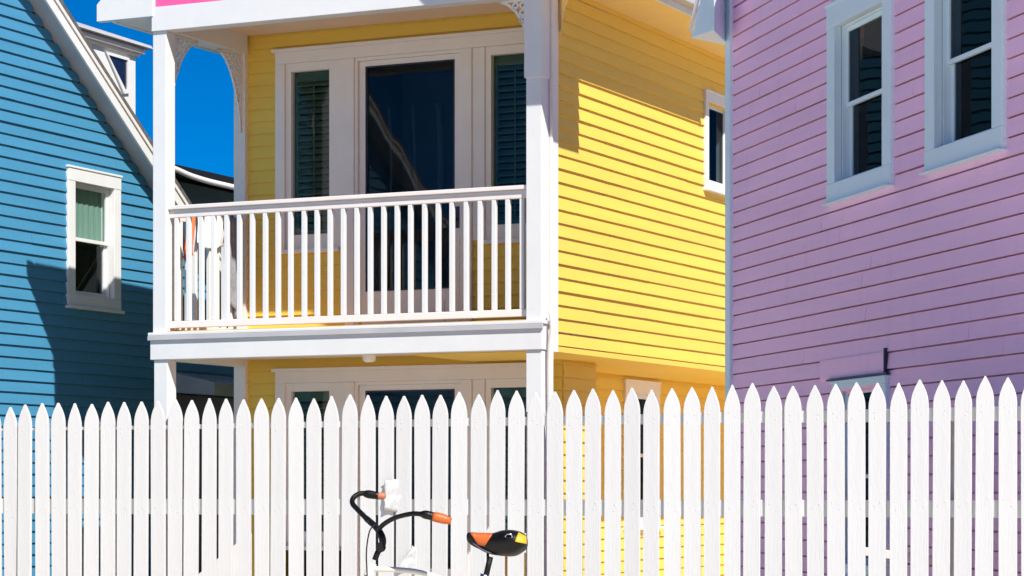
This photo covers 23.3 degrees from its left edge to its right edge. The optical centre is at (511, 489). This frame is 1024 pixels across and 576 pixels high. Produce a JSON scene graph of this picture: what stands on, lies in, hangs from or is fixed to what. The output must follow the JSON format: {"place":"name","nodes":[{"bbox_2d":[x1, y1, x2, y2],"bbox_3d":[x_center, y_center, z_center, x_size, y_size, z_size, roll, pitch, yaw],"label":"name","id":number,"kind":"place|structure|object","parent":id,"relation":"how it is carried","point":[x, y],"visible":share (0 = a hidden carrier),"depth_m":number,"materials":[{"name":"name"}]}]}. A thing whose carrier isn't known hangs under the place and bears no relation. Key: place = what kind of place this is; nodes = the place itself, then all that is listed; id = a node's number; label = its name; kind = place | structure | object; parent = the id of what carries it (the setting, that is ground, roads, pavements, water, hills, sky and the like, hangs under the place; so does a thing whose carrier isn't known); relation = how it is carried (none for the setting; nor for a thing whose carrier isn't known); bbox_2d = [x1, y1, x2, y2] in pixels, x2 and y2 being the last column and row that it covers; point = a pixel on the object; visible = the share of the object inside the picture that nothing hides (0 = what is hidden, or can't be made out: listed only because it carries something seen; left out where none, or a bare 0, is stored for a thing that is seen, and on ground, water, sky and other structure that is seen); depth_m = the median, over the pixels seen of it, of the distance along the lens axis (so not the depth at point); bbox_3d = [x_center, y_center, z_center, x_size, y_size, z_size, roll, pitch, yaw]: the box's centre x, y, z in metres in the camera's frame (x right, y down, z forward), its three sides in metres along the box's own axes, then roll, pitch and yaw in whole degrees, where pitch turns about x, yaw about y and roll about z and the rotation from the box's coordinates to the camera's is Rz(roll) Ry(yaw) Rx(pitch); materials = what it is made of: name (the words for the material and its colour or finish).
{"place":"outdoors","nodes":[
{"label":"outdoors","id":0,"kind":"place"},
{"bbox_2d":[62,0,233,177],"label":"sky","id":1,"kind":"structure","parent":0,"point":[204,89],"materials":[{"name":"blue"}]},
{"bbox_2d":[97,0,724,575],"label":"yellow house","id":2,"kind":"structure","parent":0,"point":[449,200],"depth_m":21.81,"materials":[{"name":"paint"}]},
{"bbox_2d":[184,217,195,260],"bbox_3d":[-2.884,-2.254,21.947,0.143,0.466,0.168,0,0,26],"label":"towel","id":3,"kind":"object","parent":2,"relation":"hanging from","point":[193,223],"visible":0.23,"depth_m":21.93,"materials":[{"name":"orange fabric"}]},
{"bbox_2d":[197,216,223,248],"bbox_3d":[-2.737,-2.322,22.257,0.140,0.336,0.510,0,0,26],"label":"towel","id":4,"kind":"object","parent":2,"relation":"hanging from","point":[220,231],"visible":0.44,"depth_m":22.20,"materials":[{"name":"white fabric"}]},
{"bbox_2d":[230,216,236,318],"bbox_3d":[-2.579,-2.022,22.583,0.143,0.930,0.224,0,0,26],"label":"towel","id":5,"kind":"object","parent":2,"relation":"hanging from","point":[233,262],"visible":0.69,"depth_m":22.56,"materials":[{"name":"grey fabric"}]},
{"bbox_2d":[355,49,461,324],"bbox_3d":[-0.758,-2.632,22.427,1.090,2.504,0.850,0,0,26],"label":"glass door","id":6,"kind":"structure","parent":2,"relation":"in","point":[408,107],"depth_m":22.64,"materials":[{"name":"white paint"}]},
{"bbox_2d":[355,380,488,575],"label":"glass door","id":7,"kind":"structure","parent":2,"relation":"in","point":[431,390],"depth_m":22.59,"materials":[{"name":"white paint"}]},
{"bbox_2d":[622,379,663,529],"bbox_3d":[1.226,-0.346,24.836,0.412,1.492,0.930,0,0,16],"label":"window","id":8,"kind":"structure","parent":2,"relation":"in","point":[641,388],"depth_m":24.92,"materials":[{"name":"white paint"}]},
{"bbox_2d":[702,88,724,196],"bbox_3d":[1.906,-3.276,23.566,0.351,0.952,0.798,0,0,16],"label":"window","id":9,"kind":"structure","parent":2,"relation":"in","point":[714,118],"depth_m":23.54,"materials":[{"name":"white paint"}]},
{"bbox_2d":[350,490,527,575],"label":"bicycle","id":10,"kind":"object","parent":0,"point":[509,543],"visible":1,"depth_m":10.57,"materials":[{"name":"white metal"}]},
{"bbox_2d":[689,0,1023,575],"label":"pink house","id":11,"kind":"structure","parent":0,"point":[874,192],"depth_m":13.83,"materials":[{"name":"paint"}]},
{"bbox_2d":[821,0,897,205],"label":"window","id":12,"kind":"structure","parent":11,"relation":"in","point":[868,87],"depth_m":14.08,"materials":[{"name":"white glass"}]},
{"bbox_2d":[826,375,996,575],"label":"window","id":13,"kind":"structure","parent":11,"relation":"in","point":[883,380],"depth_m":13.95,"materials":[{"name":"white glass"}]},
{"bbox_2d":[918,0,1010,174],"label":"window","id":14,"kind":"structure","parent":11,"relation":"in","point":[966,43],"depth_m":12.68,"materials":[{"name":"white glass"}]},
{"label":"lawn","id":15,"kind":"structure","parent":0,"visible":0},
{"bbox_2d":[0,0,233,575],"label":"blue house","id":16,"kind":"structure","parent":15,"relation":"on","point":[76,234],"depth_m":24.41,"materials":[{"name":"paint"}]},
{"bbox_2d":[40,164,124,313],"bbox_3d":[-4.496,-2.481,24.865,0.820,1.402,0.975,0,0,24],"label":"window","id":17,"kind":"structure","parent":16,"relation":"in","point":[93,216],"depth_m":24.99,"materials":[{"name":"white paint"}]},
{"bbox_2d":[176,395,233,572],"bbox_3d":[-3.190,0.075,26.903,0.029,2.150,1.800,0,0,24],"label":"side door","id":18,"kind":"structure","parent":16,"relation":"in","point":[200,402],"depth_m":26.56,"materials":[{"name":"metal"}]},
{"bbox_2d":[175,164,233,247],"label":"dark house","id":19,"kind":"structure","parent":15,"relation":"on","point":[200,186],"depth_m":30.94,"materials":[{"name":"dark roof shingle"},{"name":"dark siding"},{"name":"white paint"}]},
{"label":"ground","id":20,"kind":"structure","parent":0,"visible":0},
{"bbox_2d":[0,376,1023,575],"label":"picket fence","id":21,"kind":"object","parent":20,"relation":"on","point":[952,508],"visible":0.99,"depth_m":12.01,"materials":[{"name":"paint"}]},
{"bbox_2d":[384,478,400,511],"bbox_3d":[-0.582,0.028,12.269,0.106,0.167,0.019,0,0,0],"label":"plastic scrap","id":22,"kind":"object","parent":21,"relation":"attached to","point":[392,499],"visible":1,"depth_m":12.27,"materials":[{"name":"white plastic"}]},
{"bbox_2d":[398,546,417,568],"bbox_3d":[-0.518,0.338,12.237,0.105,0.124,0.019,0,0,0],"label":"plastic scrap","id":23,"kind":"object","parent":21,"relation":"attached to","point":[406,562],"visible":0.91,"depth_m":12.23,"materials":[{"name":"white plastic"}]},
{"bbox_2d":[866,547,998,571],"bbox_3d":[2.119,0.717,12.603,0.817,0.866,0.052,0,0,13],"label":"handrail","id":24,"kind":"object","parent":20,"relation":"on","point":[908,556],"visible":0.06,"depth_m":12.60,"materials":[{"name":"white paint"}]}
]}

